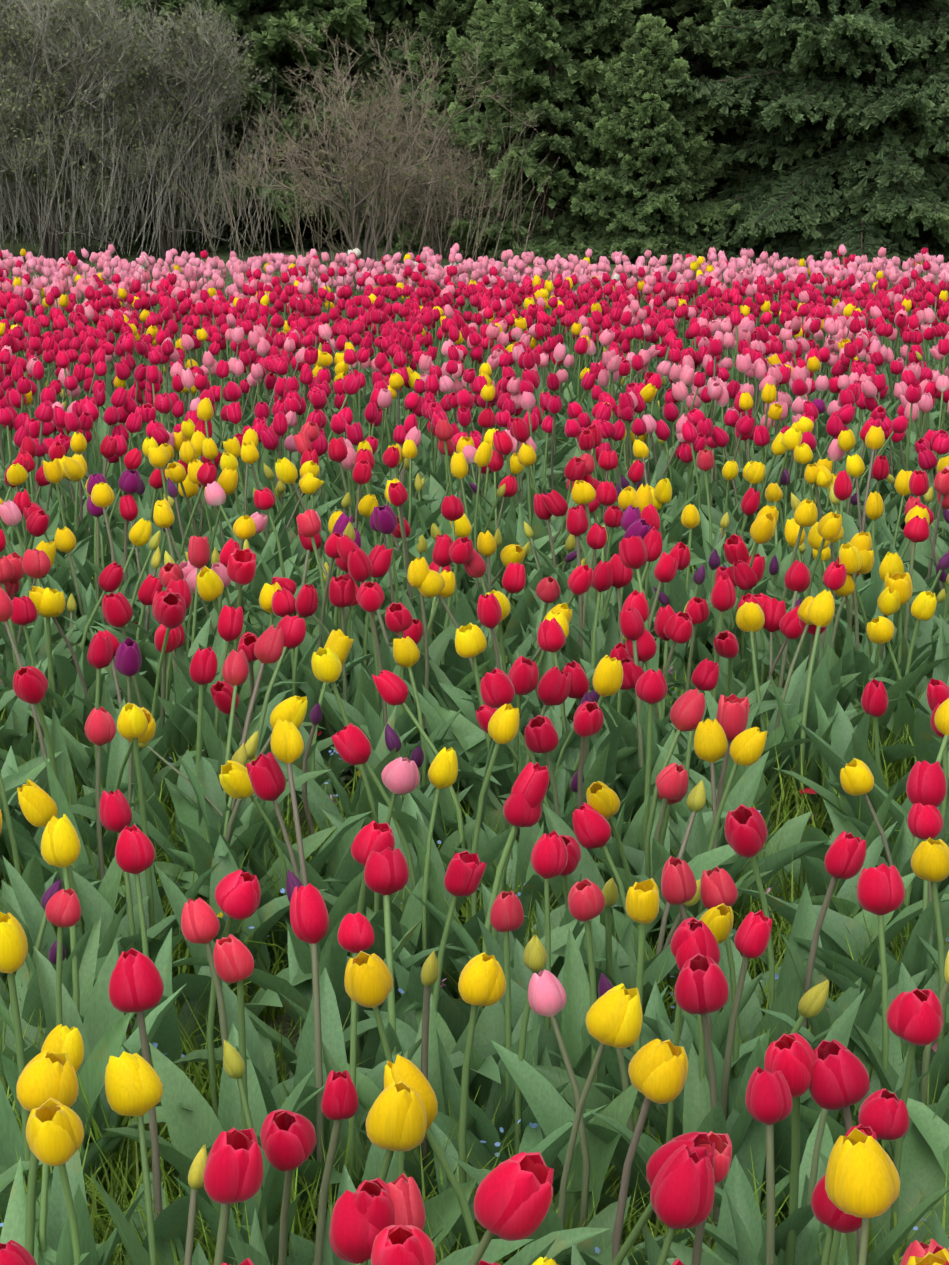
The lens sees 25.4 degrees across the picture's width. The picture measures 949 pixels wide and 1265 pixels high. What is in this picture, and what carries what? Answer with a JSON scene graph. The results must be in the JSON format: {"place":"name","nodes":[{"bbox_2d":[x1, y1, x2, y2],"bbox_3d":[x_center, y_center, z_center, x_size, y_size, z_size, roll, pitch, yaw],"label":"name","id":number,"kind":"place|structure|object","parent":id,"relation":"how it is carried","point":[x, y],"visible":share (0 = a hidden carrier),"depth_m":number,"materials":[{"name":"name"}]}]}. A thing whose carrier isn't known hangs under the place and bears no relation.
{"place":"outdoors","nodes":[
{"label":"outdoors","id":0,"kind":"place"},
{"bbox_2d":[0,230,945,1079],"bbox_3d":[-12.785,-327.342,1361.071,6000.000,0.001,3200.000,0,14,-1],"label":"ground","id":1,"kind":"structure","parent":0,"point":[130,256],"depth_m":25.34,"materials":[{"name":"soil"}]},
{"bbox_2d":[0,66,70,252],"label":"willow shrub","id":2,"kind":"object","parent":1,"relation":"on","point":[12,186],"visible":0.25,"depth_m":24.60,"materials":[{"name":"grey plant"}]},
{"bbox_2d":[0,0,99,239],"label":"willow shrub","id":3,"kind":"object","parent":1,"relation":"on","point":[10,185],"visible":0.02,"depth_m":27.19,"materials":[{"name":"grey plant"}]},
{"bbox_2d":[1,173,130,237],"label":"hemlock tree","id":4,"kind":"object","parent":1,"relation":"on","point":[18,224],"depth_m":30.25,"materials":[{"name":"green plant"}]},
{"bbox_2d":[0,0,219,261],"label":"willow shrub","id":5,"kind":"object","parent":1,"relation":"on","point":[47,67],"visible":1,"depth_m":23.27,"materials":[{"name":"grey plant"}]},
{"bbox_2d":[0,0,238,241],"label":"willow shrub","id":6,"kind":"object","parent":1,"relation":"on","point":[124,12],"visible":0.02,"depth_m":27.12,"materials":[{"name":"grey plant"}]},
{"bbox_2d":[55,0,322,256],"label":"willow shrub","id":7,"kind":"object","parent":1,"relation":"on","point":[178,70],"visible":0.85,"depth_m":24.28,"materials":[{"name":"grey plant"}]},
{"bbox_2d":[33,59,363,242],"bbox_3d":[-3.103,-8.505,30.335,7.248,10.779,6.846,-1,14,-6],"label":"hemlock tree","id":8,"kind":"object","parent":1,"relation":"on","point":[302,72],"depth_m":28.02,"materials":[{"name":"green plant"}]},
{"bbox_2d":[144,13,307,224],"bbox_3d":[-3.392,-7.029,28.522,3.652,3.366,3.929,-11,17,-38],"label":"willow shrub","id":9,"kind":"object","parent":1,"relation":"on","point":[253,152],"visible":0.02,"depth_m":27.45,"materials":[{"name":"brown plant"}]},
{"bbox_2d":[43,0,461,252],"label":"pine tree","id":10,"kind":"object","parent":1,"relation":"on","point":[273,26],"visible":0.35,"depth_m":26.16,"materials":[{"name":"green plant"}]},
{"bbox_2d":[137,9,558,267],"bbox_3d":[-1.153,-5.236,22.741,4.327,3.003,4.011,11,17,37],"label":"bare shrub","id":11,"kind":"object","parent":1,"relation":"on","point":[357,166],"visible":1,"depth_m":22.82,"materials":[{"name":"brown plant"}]},
{"bbox_2d":[172,0,564,242],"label":"pine tree","id":12,"kind":"object","parent":1,"relation":"on","point":[389,8],"visible":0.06,"depth_m":26.45,"materials":[{"name":"green plant"}]},
{"bbox_2d":[315,94,570,258],"bbox_3d":[-0.295,-5.248,24.432,2.808,2.102,3.029,3,14,14],"label":"bare shrub","id":13,"kind":"object","parent":1,"relation":"on","point":[445,219],"visible":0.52,"depth_m":24.22,"materials":[{"name":"brown plant"}]},
{"bbox_2d":[357,0,568,251],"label":"pine tree","id":14,"kind":"object","parent":1,"relation":"on","point":[451,14],"visible":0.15,"depth_m":25.92,"materials":[{"name":"green plant"}]},
{"bbox_2d":[0,569,948,1258],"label":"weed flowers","id":15,"kind":"object","parent":1,"relation":"on","point":[348,777],"visible":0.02,"depth_m":3.66,"materials":[{"name":"plant"}]},
{"bbox_2d":[0,342,948,1264],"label":"tulips","id":16,"kind":"object","parent":1,"relation":"on","point":[196,1128],"visible":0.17,"depth_m":3.99,"materials":[{"name":"plant"}]},
{"bbox_2d":[56,619,937,1052],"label":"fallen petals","id":17,"kind":"object","parent":1,"relation":"on","point":[806,791],"visible":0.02,"depth_m":4.33,"materials":[{"name":"red plant"}]},
{"bbox_2d":[415,0,694,262],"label":"pine tree","id":18,"kind":"object","parent":1,"relation":"on","point":[526,40],"visible":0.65,"depth_m":24.12,"materials":[{"name":"green plant"}]},
{"bbox_2d":[420,0,708,233],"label":"pine tree","id":19,"kind":"object","parent":1,"relation":"on","point":[559,156],"depth_m":27.86,"materials":[{"name":"green plant"}]},
{"bbox_2d":[569,14,740,265],"bbox_3d":[1.946,-5.401,23.883,2.088,3.087,1.984,10,17,37],"label":"pine tree","id":20,"kind":"object","parent":1,"relation":"on","point":[625,139],"visible":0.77,"depth_m":23.55,"materials":[{"name":"green plant"}]},
{"bbox_2d":[540,0,871,251],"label":"pine tree","id":21,"kind":"object","parent":1,"relation":"on","point":[704,51],"visible":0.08,"depth_m":24.80,"materials":[{"name":"green plant"}]},
{"bbox_2d":[662,6,890,216],"bbox_3d":[4.065,-7.098,26.618,3.679,5.726,3.873,-8,16,-31],"label":"pine tree","id":22,"kind":"object","parent":1,"relation":"on","point":[714,129],"depth_m":26.53,"materials":[{"name":"green plant"}]},
{"bbox_2d":[655,0,948,268],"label":"hemlock tree","id":23,"kind":"object","parent":1,"relation":"on","point":[899,166],"visible":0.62,"depth_m":23.23,"materials":[{"name":"green plant"}]},
{"bbox_2d":[815,0,940,245],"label":"hemlock tree","id":24,"kind":"object","parent":1,"relation":"on","point":[897,2],"depth_m":24.86,"materials":[{"name":"green plant"}]},
{"bbox_2d":[0,468,948,1264],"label":"grass","id":25,"kind":"structure","parent":0,"point":[302,1224],"depth_m":3.28,"materials":[{"name":"green plant"}]}
]}

